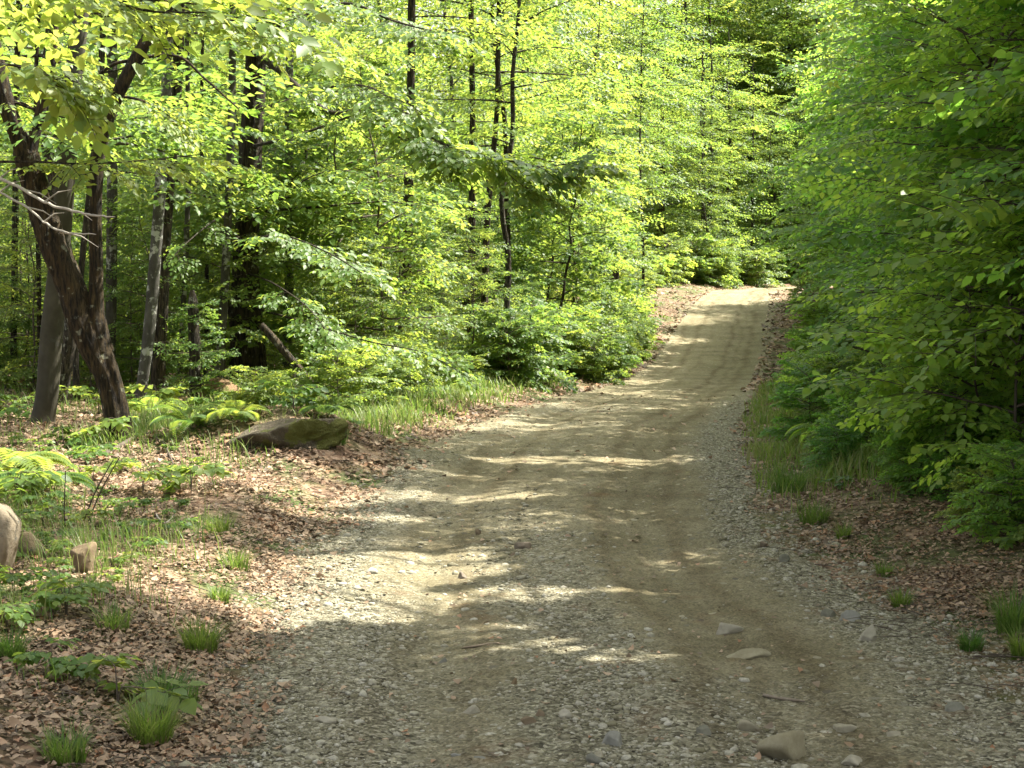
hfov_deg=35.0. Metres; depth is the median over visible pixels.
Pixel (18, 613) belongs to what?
seedling
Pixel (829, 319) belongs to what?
bush
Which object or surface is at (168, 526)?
seedling
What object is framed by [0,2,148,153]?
forest tree
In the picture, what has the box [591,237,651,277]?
bush
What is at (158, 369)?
lichened tree
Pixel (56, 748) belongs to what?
grass tuft
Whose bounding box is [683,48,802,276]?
roadside tree
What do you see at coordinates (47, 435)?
seedling
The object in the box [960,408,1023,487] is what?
bush
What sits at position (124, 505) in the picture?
seedling
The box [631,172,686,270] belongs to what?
broadleaf tree
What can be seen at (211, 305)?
beech sapling
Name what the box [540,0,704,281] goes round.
forest tree
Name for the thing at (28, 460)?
fern
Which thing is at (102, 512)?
seedling
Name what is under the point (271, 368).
beech sapling
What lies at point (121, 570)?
seedling
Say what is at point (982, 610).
leaf litter
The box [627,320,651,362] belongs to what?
bush
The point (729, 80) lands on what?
forest tree
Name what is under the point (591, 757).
stone
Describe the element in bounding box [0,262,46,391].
beech sapling
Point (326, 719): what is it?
stone
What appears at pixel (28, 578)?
seedling
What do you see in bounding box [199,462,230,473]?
seedling
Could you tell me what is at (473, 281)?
beech sapling
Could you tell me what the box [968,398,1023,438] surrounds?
bush
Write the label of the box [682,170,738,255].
broadleaf tree
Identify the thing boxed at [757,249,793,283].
bush
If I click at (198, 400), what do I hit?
seedling
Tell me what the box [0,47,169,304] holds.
beech sapling
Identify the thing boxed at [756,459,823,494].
grass tuft
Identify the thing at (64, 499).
bare stem
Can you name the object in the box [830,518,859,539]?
grass tuft
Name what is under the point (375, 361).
bush
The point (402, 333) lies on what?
bush
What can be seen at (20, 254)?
beech sapling
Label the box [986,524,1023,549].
seedling
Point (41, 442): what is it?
seedling
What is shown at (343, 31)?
forest tree
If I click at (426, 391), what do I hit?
seedling
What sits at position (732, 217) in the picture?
broadleaf tree
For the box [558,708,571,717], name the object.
stone
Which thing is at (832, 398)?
bush
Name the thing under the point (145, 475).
seedling
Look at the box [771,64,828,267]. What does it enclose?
broadleaf tree
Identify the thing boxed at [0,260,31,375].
beech sapling
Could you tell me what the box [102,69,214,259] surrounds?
maple sapling
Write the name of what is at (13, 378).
seedling
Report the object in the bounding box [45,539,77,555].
seedling
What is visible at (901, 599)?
grass tuft
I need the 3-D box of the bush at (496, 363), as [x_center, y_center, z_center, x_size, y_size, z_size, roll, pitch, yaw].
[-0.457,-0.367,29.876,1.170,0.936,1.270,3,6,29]
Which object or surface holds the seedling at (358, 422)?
on the ground at (362, 448)
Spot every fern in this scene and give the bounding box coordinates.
[0,448,79,474]
[0,471,96,503]
[63,416,138,447]
[127,397,186,415]
[148,404,230,437]
[196,400,273,422]
[298,402,362,417]
[318,392,349,398]
[785,423,822,445]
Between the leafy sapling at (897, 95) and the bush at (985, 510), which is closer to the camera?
the bush at (985, 510)
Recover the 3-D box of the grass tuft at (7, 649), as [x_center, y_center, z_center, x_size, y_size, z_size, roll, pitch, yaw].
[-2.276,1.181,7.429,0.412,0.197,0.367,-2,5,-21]
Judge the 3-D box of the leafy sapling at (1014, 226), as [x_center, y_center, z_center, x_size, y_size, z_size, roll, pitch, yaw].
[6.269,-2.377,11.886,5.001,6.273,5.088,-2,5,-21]
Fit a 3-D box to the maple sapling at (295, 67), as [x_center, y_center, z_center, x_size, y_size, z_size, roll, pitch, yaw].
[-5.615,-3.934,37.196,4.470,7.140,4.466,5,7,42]
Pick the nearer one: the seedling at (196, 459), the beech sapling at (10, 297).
the seedling at (196, 459)
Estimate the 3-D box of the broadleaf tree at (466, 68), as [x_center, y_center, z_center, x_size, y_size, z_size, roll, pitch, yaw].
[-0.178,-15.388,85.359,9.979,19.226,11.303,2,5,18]
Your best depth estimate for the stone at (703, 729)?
6.68 m
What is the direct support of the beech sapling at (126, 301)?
on the ground at (362, 448)
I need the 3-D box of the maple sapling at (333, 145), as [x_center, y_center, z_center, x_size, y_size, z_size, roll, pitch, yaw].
[-2.694,-2.666,26.501,3.873,5.755,3.930,-3,6,-31]
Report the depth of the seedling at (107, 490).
13.14 m
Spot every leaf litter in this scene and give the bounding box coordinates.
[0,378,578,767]
[188,391,1023,767]
[430,283,832,391]
[725,401,1023,673]
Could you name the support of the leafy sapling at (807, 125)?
on the ground at (362, 448)
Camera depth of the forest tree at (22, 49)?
54.40 m
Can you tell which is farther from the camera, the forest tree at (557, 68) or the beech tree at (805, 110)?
the forest tree at (557, 68)
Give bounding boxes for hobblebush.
[795,185,1023,491]
[821,131,1023,451]
[836,220,1023,490]
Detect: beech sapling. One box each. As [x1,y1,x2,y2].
[0,35,173,271]
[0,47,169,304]
[0,48,104,265]
[0,135,41,336]
[0,142,123,382]
[0,149,123,382]
[0,170,88,386]
[0,172,117,390]
[0,208,42,364]
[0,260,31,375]
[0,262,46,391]
[0,280,21,384]
[1,224,88,371]
[2,96,88,295]
[2,168,78,336]
[24,59,105,263]
[38,257,138,393]
[71,78,199,332]
[71,169,201,381]
[72,217,136,367]
[73,149,150,288]
[77,53,190,209]
[82,212,188,393]
[86,183,222,399]
[102,34,239,349]
[102,81,226,324]
[103,142,270,378]
[103,246,178,389]
[104,263,176,380]
[116,253,188,379]
[119,50,354,377]
[133,201,231,378]
[168,216,278,374]
[173,100,277,304]
[176,219,280,373]
[226,243,306,375]
[235,124,305,346]
[259,43,479,392]
[262,250,319,366]
[263,199,406,374]
[265,96,308,183]
[294,239,405,375]
[297,76,463,342]
[298,89,453,336]
[318,212,449,346]
[325,243,438,367]
[329,73,453,206]
[331,161,474,376]
[357,201,475,357]
[392,93,548,311]
[411,97,537,312]
[412,187,519,360]
[412,207,531,376]
[413,86,559,346]
[415,101,496,306]
[418,286,473,366]
[424,181,567,329]
[431,230,531,359]
[432,63,569,327]
[454,50,579,303]
[454,79,579,313]
[480,72,675,321]
[494,274,544,334]
[495,163,568,301]
[510,160,579,299]
[516,152,638,309]
[529,156,628,302]
[536,94,662,306]
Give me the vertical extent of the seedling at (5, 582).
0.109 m
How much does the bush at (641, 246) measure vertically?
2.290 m
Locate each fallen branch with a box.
[102,431,150,455]
[155,436,173,464]
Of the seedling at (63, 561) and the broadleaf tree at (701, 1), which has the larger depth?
the broadleaf tree at (701, 1)
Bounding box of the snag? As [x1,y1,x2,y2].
[188,290,203,404]
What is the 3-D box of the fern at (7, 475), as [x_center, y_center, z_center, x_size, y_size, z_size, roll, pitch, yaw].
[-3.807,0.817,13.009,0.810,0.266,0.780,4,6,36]
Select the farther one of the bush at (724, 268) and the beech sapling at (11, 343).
the bush at (724, 268)
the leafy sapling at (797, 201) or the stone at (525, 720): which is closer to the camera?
the stone at (525, 720)
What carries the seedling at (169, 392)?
on the ground at (362, 448)
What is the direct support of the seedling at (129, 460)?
on the ground at (362, 448)
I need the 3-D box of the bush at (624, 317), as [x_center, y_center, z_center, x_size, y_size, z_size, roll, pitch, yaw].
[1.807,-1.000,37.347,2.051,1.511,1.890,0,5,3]
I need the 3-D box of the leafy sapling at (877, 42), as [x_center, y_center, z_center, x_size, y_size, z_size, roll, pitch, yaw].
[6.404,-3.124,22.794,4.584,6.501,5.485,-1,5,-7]
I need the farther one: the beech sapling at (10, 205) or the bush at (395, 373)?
the beech sapling at (10, 205)
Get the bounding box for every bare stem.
[63,471,65,525]
[81,461,112,525]
[88,457,119,520]
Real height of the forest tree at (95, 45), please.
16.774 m
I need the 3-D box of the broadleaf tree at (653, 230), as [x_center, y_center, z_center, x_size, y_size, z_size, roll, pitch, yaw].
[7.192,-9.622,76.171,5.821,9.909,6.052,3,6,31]
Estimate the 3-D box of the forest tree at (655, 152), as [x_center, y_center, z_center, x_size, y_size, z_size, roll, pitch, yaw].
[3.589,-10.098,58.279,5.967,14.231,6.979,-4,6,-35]
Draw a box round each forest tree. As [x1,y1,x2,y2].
[0,1,105,98]
[0,1,294,403]
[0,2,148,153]
[0,10,98,98]
[1,1,142,154]
[3,2,266,210]
[21,2,157,103]
[39,3,209,117]
[96,1,285,148]
[184,0,423,267]
[190,1,341,141]
[195,0,346,182]
[195,0,361,95]
[222,0,401,164]
[272,0,396,158]
[285,0,489,210]
[316,0,660,299]
[321,1,465,196]
[323,0,642,332]
[339,0,558,305]
[391,0,560,353]
[400,0,558,356]
[401,0,618,308]
[422,0,630,278]
[436,0,634,270]
[499,16,606,268]
[501,0,674,296]
[523,0,685,268]
[536,0,727,281]
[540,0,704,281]
[561,0,716,297]
[584,9,635,134]
[659,0,775,219]
[685,0,783,245]
[707,0,808,232]
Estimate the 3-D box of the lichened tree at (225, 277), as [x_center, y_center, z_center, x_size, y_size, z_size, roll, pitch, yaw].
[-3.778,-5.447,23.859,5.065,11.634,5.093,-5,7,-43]
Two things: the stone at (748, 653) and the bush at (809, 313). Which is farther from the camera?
the bush at (809, 313)
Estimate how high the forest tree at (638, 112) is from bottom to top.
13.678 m
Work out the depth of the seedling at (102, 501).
12.52 m
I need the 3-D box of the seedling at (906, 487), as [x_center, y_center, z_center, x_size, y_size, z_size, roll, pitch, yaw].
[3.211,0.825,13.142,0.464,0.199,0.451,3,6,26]
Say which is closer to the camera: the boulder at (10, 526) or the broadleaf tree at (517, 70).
the boulder at (10, 526)
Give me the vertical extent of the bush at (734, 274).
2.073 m
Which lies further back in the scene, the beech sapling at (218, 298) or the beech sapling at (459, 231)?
the beech sapling at (459, 231)
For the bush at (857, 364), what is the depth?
22.74 m
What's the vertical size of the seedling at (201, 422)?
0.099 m
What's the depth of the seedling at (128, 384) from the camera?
23.28 m
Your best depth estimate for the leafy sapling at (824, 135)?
36.88 m
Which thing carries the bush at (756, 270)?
on the ground at (362, 448)
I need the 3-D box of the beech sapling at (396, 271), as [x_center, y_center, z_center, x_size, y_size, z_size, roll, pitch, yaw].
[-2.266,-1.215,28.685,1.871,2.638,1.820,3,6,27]
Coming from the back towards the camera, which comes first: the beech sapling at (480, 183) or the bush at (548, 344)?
the beech sapling at (480, 183)
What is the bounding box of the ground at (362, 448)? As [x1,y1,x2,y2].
[0,218,1023,767]
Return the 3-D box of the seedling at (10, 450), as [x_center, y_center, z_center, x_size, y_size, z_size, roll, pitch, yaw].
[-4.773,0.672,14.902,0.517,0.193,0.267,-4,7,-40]
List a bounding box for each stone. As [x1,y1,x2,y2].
[271,694,283,701]
[313,716,336,723]
[458,572,466,578]
[463,705,479,713]
[475,528,480,534]
[514,542,530,548]
[520,716,535,724]
[535,709,544,715]
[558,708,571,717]
[586,752,602,763]
[595,750,603,756]
[601,731,622,746]
[696,725,711,734]
[716,622,743,634]
[726,648,770,659]
[737,719,760,732]
[756,730,805,760]
[760,541,767,546]
[779,554,789,561]
[821,608,835,616]
[833,723,856,732]
[839,609,860,621]
[841,754,861,765]
[859,624,876,640]
[886,731,900,736]
[945,701,964,711]
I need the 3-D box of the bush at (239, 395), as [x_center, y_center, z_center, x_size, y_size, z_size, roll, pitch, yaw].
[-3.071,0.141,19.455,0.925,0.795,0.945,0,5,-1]
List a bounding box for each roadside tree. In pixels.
[616,34,718,246]
[651,26,771,244]
[668,28,770,245]
[669,29,786,248]
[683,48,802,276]
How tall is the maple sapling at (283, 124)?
5.730 m
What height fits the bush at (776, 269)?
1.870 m
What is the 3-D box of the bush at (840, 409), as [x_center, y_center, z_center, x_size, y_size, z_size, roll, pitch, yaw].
[3.477,0.327,15.658,1.110,0.886,1.142,4,7,39]
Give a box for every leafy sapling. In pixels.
[738,0,884,291]
[755,14,887,330]
[760,0,1023,454]
[761,9,893,286]
[768,42,852,269]
[770,0,882,282]
[772,0,919,334]
[773,44,887,267]
[779,116,847,268]
[780,13,875,313]
[781,44,844,284]
[789,0,1021,357]
[789,131,822,255]
[791,0,918,268]
[791,116,873,249]
[796,0,1013,358]
[802,18,908,331]
[804,0,858,163]
[804,16,931,328]
[806,0,1010,344]
[807,25,861,218]
[807,126,861,221]
[808,0,927,271]
[809,19,987,352]
[811,39,972,296]
[816,0,1023,418]
[819,0,1023,305]
[835,16,1023,231]
[845,114,935,301]
[847,92,965,307]
[862,0,963,232]
[862,0,1023,409]
[888,0,1023,354]
[898,45,1022,344]
[912,1,1011,364]
[921,44,1023,361]
[964,47,1023,240]
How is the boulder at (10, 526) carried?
on the ground at (362, 448)
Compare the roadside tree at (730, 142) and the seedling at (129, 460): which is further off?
the roadside tree at (730, 142)
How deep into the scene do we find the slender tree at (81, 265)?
21.90 m
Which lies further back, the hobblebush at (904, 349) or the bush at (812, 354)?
the bush at (812, 354)
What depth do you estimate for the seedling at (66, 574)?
9.66 m
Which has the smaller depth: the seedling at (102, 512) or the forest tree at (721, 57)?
the seedling at (102, 512)
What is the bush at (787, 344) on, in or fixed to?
on the ground at (362, 448)
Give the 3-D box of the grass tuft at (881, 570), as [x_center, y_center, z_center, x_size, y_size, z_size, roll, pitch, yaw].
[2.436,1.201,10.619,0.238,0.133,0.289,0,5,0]
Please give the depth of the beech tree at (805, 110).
45.45 m
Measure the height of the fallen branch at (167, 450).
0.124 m
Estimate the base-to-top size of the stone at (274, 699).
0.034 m
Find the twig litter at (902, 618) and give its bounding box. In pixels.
[0,416,1023,767]
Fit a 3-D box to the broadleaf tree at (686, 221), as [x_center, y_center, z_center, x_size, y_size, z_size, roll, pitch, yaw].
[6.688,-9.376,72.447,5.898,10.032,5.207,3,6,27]
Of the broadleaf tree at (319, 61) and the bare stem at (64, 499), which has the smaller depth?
the bare stem at (64, 499)
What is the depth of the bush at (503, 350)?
29.04 m
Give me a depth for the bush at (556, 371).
31.07 m
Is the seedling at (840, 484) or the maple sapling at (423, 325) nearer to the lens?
the seedling at (840, 484)
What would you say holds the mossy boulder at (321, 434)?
on the ground at (362, 448)
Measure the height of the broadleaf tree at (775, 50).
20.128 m
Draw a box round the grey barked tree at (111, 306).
[14,0,271,357]
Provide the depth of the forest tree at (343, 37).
54.00 m
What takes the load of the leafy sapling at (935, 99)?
on the ground at (362, 448)
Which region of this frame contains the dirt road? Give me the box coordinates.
[141,287,1023,767]
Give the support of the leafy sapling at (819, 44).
on the ground at (362, 448)
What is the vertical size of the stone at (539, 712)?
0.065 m
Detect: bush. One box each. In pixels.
[215,365,290,408]
[244,367,298,401]
[274,369,317,396]
[291,339,386,416]
[311,347,384,394]
[324,348,406,409]
[350,328,420,380]
[355,336,426,395]
[393,359,442,393]
[422,351,455,379]
[427,348,474,385]
[448,309,555,385]
[450,353,490,382]
[455,306,563,394]
[460,338,511,382]
[467,304,569,382]
[473,296,583,393]
[480,298,578,374]
[516,307,585,382]
[544,312,609,380]
[546,325,603,376]
[558,326,630,384]
[559,309,579,372]
[561,308,617,365]
[563,282,642,345]
[564,316,619,378]
[571,309,633,366]
[577,316,651,377]
[582,278,646,316]
[582,279,645,314]
[587,335,643,378]
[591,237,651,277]
[595,304,634,321]
[602,245,656,285]
[603,311,642,365]
[605,237,655,279]
[605,295,665,344]
[611,308,657,355]
[615,302,656,327]
[619,269,646,294]
[622,314,664,362]
[624,267,658,295]
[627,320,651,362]
[629,298,659,337]
[633,265,665,286]
[634,267,665,291]
[637,232,697,284]
[640,251,680,282]
[646,250,680,284]
[647,253,683,287]
[669,232,733,285]
[681,239,740,288]
[689,238,744,288]
[690,258,743,285]
[696,254,743,284]
[732,245,786,287]
[732,256,756,282]
[733,249,769,283]
[742,248,788,283]
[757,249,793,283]
[757,360,856,442]
[766,354,810,387]
[768,352,810,396]
[775,346,855,411]
[776,330,811,364]
[776,355,820,395]
[777,238,825,282]
[778,355,817,382]
[778,359,824,409]
[781,252,814,283]
[782,276,812,304]
[784,321,831,351]
[786,336,837,355]
[787,291,810,314]
[788,300,828,329]
[788,351,829,358]
[791,378,857,424]
[792,344,863,392]
[795,274,826,295]
[799,422,846,463]
[800,329,847,349]
[800,414,867,472]
[801,305,828,328]
[801,312,839,328]
[802,372,910,455]
[803,351,867,401]
[807,394,876,452]
[811,314,852,331]
[816,369,879,433]
[827,347,866,366]
[832,349,877,368]
[833,357,868,375]
[847,353,912,415]
[855,337,884,359]
[859,352,890,368]
[861,419,937,479]
[867,361,892,380]
[872,424,956,488]
[880,378,1001,459]
[892,385,1019,477]
[910,449,980,501]
[932,462,1017,528]
[933,387,1023,464]
[938,439,1023,549]
[947,471,992,518]
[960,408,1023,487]
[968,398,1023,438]
[973,447,1020,502]
[977,440,1023,525]
[983,437,1021,479]
[1012,480,1023,540]
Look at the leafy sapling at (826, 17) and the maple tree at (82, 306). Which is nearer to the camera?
the maple tree at (82, 306)
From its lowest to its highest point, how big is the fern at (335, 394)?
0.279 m
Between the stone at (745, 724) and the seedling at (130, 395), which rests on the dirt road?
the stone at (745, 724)
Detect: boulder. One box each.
[0,503,21,572]
[18,532,48,559]
[225,418,347,449]
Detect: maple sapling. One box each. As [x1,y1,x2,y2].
[0,61,28,312]
[0,229,46,362]
[0,248,43,353]
[41,182,189,358]
[42,243,129,382]
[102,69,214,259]
[124,243,179,351]
[137,71,295,234]
[139,160,313,378]
[160,299,241,389]
[170,77,355,346]
[171,102,240,242]
[174,64,348,311]
[193,70,241,154]
[210,62,361,320]
[216,46,447,361]
[266,40,418,330]
[273,285,343,380]
[280,241,373,360]
[296,154,398,281]
[312,40,467,330]
[322,230,392,364]
[341,76,464,326]
[387,293,443,354]
[428,179,496,313]
[464,96,648,336]
[478,152,613,315]
[534,70,681,291]
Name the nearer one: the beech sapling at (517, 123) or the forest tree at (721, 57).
the beech sapling at (517, 123)
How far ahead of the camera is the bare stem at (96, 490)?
11.62 m
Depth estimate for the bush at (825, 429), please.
15.08 m
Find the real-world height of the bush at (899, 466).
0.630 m
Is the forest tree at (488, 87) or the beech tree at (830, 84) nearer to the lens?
the beech tree at (830, 84)
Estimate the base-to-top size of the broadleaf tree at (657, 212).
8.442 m
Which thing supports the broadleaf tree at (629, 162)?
on the ground at (362, 448)
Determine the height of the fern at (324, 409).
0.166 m
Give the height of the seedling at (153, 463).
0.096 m
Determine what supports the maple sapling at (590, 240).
on the ground at (362, 448)
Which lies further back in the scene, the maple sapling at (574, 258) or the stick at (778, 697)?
the maple sapling at (574, 258)
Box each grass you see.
[0,378,460,698]
[83,338,594,461]
[740,375,971,514]
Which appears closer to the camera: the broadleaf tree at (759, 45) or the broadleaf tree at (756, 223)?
the broadleaf tree at (756, 223)
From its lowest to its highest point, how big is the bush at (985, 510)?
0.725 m
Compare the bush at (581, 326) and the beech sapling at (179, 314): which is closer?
the beech sapling at (179, 314)
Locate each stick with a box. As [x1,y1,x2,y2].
[461,642,504,648]
[762,693,804,701]
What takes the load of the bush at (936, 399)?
on the ground at (362, 448)
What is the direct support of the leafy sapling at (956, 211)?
on the ground at (362, 448)
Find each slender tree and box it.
[4,5,151,365]
[10,0,21,388]
[73,0,277,400]
[99,2,343,396]
[199,0,344,383]
[282,0,401,369]
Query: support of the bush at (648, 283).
on the ground at (362, 448)
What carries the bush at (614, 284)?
on the ground at (362, 448)
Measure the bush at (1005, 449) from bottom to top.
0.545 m
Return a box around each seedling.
[0,368,36,390]
[0,394,33,417]
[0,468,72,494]
[0,486,15,494]
[0,565,12,572]
[0,565,57,594]
[0,578,12,585]
[0,584,7,596]
[0,600,41,631]
[0,602,13,613]
[1,447,15,453]
[1,490,45,502]
[3,635,98,682]
[5,382,32,391]
[6,432,25,441]
[8,618,41,630]
[9,396,34,405]
[9,576,67,591]
[11,489,74,507]
[14,502,72,524]
[18,512,43,527]
[19,577,114,615]
[21,439,55,446]
[29,385,92,402]
[35,529,71,546]
[38,431,73,444]
[40,446,59,450]
[42,557,71,565]
[44,654,111,683]
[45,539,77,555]
[48,426,98,445]
[48,493,85,504]
[52,581,87,598]
[54,565,72,580]
[59,521,84,536]
[64,448,112,464]
[65,508,117,526]
[71,385,95,399]
[71,443,120,460]
[72,465,118,486]
[77,653,208,715]
[78,393,100,414]
[87,496,119,506]
[92,573,123,582]
[94,483,119,497]
[97,529,124,542]
[97,555,129,564]
[101,462,181,492]
[101,580,112,588]
[102,501,140,514]
[103,567,123,572]
[105,457,138,468]
[113,518,144,537]
[119,497,154,505]
[120,551,142,559]
[122,518,145,526]
[123,381,174,389]
[124,384,186,401]
[126,394,156,403]
[129,536,168,550]
[138,519,192,535]
[144,477,171,486]
[147,401,186,407]
[147,460,170,467]
[154,461,233,498]
[159,497,192,507]
[159,509,174,515]
[160,442,180,452]
[162,465,174,473]
[164,517,198,528]
[181,404,246,414]
[183,391,232,408]
[188,456,205,464]
[190,384,254,401]
[193,419,208,425]
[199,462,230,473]
[201,371,229,380]
[232,409,256,421]
[248,395,317,409]
[254,379,328,409]
[343,380,404,396]
[343,417,362,424]
[424,386,448,396]
[439,374,484,384]
[816,475,854,489]
[884,473,934,498]
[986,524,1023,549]
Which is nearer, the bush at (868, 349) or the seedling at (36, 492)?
the seedling at (36, 492)
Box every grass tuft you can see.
[0,621,50,659]
[22,715,106,767]
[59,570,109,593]
[82,596,144,634]
[88,683,200,749]
[114,655,212,712]
[162,612,241,655]
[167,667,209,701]
[198,512,240,534]
[198,581,234,603]
[210,543,258,571]
[336,429,350,445]
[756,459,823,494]
[783,497,834,525]
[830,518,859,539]
[871,557,897,576]
[883,585,919,607]
[950,625,993,651]
[960,577,1023,636]
[984,620,1023,661]
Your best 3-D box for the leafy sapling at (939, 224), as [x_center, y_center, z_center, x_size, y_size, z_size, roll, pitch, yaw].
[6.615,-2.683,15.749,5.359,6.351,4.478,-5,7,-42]
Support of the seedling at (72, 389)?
on the ground at (362, 448)
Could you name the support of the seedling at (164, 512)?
on the ground at (362, 448)
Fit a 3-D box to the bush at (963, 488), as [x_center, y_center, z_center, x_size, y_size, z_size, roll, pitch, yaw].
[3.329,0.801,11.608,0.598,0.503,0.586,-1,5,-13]
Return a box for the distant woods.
[4,0,821,232]
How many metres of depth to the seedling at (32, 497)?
12.23 m
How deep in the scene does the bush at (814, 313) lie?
46.51 m
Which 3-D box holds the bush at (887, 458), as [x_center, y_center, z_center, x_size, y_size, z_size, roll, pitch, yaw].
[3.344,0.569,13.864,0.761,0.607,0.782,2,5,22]
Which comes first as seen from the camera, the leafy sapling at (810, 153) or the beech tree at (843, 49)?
the beech tree at (843, 49)
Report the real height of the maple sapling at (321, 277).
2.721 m
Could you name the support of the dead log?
on the ground at (362, 448)
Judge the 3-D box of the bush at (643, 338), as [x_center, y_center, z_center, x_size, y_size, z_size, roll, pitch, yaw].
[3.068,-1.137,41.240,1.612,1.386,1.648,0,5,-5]
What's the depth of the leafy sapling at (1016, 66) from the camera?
10.96 m
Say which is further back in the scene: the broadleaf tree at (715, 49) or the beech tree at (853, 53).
the broadleaf tree at (715, 49)
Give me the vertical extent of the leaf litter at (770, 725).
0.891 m
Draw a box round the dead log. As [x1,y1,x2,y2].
[258,322,316,387]
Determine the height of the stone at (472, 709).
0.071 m
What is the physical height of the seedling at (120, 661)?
0.232 m
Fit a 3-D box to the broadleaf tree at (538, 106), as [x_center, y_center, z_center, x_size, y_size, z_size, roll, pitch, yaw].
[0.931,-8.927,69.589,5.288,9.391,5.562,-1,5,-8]
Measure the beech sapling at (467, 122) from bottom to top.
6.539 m
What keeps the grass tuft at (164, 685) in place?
on the ground at (362, 448)
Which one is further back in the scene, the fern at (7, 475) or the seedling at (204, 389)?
the seedling at (204, 389)
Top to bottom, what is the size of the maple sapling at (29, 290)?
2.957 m
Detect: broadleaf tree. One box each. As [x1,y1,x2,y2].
[134,2,228,104]
[278,27,338,166]
[373,0,501,225]
[425,0,552,258]
[432,0,580,230]
[436,4,586,231]
[458,29,563,256]
[462,4,564,97]
[491,65,580,273]
[501,62,589,275]
[509,34,602,255]
[526,10,602,147]
[526,50,639,272]
[546,3,637,133]
[546,92,668,276]
[571,7,669,210]
[580,19,672,136]
[581,0,788,245]
[583,95,670,273]
[591,0,767,226]
[603,1,703,255]
[603,71,668,245]
[606,0,698,243]
[609,59,732,256]
[614,0,706,212]
[621,111,713,269]
[624,72,715,250]
[629,68,737,276]
[630,0,812,251]
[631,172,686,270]
[634,0,811,224]
[637,193,665,248]
[638,4,733,164]
[647,78,760,275]
[654,0,774,206]
[654,38,790,256]
[666,103,761,246]
[681,186,733,277]
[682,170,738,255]
[683,0,815,250]
[691,0,829,251]
[695,0,841,238]
[696,0,823,151]
[698,90,769,248]
[713,0,847,208]
[719,0,816,252]
[719,107,810,271]
[720,0,839,206]
[720,0,854,255]
[727,177,779,275]
[728,0,859,251]
[734,100,820,279]
[735,174,793,268]
[736,195,775,263]
[747,0,843,226]
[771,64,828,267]
[790,112,820,217]
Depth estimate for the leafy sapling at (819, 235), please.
34.71 m
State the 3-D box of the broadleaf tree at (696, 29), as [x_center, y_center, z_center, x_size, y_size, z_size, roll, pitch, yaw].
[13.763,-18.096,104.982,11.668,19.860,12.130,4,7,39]
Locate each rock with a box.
[70,541,96,574]
[199,378,240,402]
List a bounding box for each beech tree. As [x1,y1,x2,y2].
[0,0,323,422]
[0,0,362,247]
[0,0,637,399]
[796,1,871,94]
[796,2,866,155]
[804,37,921,96]
[819,11,904,97]
[826,0,936,117]
[830,4,916,137]
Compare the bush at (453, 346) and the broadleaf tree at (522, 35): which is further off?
the broadleaf tree at (522, 35)
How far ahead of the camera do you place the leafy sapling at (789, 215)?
38.33 m
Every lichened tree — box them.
[60,0,358,398]
[135,0,332,400]
[197,0,394,377]
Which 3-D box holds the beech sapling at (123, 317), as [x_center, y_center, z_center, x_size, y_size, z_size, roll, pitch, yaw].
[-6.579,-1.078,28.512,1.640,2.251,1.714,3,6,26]
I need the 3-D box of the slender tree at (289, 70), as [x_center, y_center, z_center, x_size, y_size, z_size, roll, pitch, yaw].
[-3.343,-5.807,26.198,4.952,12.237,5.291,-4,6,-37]
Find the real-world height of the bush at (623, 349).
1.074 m
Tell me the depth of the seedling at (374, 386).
21.87 m
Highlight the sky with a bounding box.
[3,0,831,139]
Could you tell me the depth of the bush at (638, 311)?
44.19 m
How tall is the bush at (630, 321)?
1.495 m
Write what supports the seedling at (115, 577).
on the ground at (362, 448)
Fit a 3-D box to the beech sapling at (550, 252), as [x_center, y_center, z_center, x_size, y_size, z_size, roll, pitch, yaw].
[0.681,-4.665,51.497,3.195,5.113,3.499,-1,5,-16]
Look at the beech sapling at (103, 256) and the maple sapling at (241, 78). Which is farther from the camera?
the maple sapling at (241, 78)
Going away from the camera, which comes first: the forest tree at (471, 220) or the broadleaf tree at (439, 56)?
the forest tree at (471, 220)
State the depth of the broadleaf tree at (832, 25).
88.13 m
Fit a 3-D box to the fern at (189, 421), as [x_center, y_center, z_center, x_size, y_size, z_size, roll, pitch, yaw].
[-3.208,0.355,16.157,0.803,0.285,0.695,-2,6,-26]
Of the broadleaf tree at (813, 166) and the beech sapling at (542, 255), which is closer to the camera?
the beech sapling at (542, 255)
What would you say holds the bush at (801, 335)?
on the ground at (362, 448)
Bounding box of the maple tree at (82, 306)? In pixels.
[0,2,238,440]
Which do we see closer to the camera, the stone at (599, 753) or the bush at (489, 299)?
the stone at (599, 753)
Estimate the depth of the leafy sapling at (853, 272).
17.49 m
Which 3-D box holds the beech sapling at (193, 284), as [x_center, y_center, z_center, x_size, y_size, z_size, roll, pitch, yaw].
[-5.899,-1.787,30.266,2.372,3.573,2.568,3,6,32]
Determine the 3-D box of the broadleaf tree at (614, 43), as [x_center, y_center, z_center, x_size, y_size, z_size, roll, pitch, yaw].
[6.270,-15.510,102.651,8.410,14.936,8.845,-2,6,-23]
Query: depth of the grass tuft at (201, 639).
8.14 m
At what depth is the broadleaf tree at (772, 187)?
82.25 m
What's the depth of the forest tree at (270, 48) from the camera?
59.69 m
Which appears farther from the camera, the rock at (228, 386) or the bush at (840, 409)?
the rock at (228, 386)
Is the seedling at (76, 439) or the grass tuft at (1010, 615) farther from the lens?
the seedling at (76, 439)
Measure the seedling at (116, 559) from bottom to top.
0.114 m
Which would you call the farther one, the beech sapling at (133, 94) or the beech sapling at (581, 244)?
the beech sapling at (581, 244)
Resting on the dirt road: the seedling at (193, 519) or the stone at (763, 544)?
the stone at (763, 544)
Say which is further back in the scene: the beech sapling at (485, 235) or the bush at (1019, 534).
the beech sapling at (485, 235)
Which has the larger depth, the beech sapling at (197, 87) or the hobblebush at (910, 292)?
the beech sapling at (197, 87)
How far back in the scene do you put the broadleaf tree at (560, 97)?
79.97 m

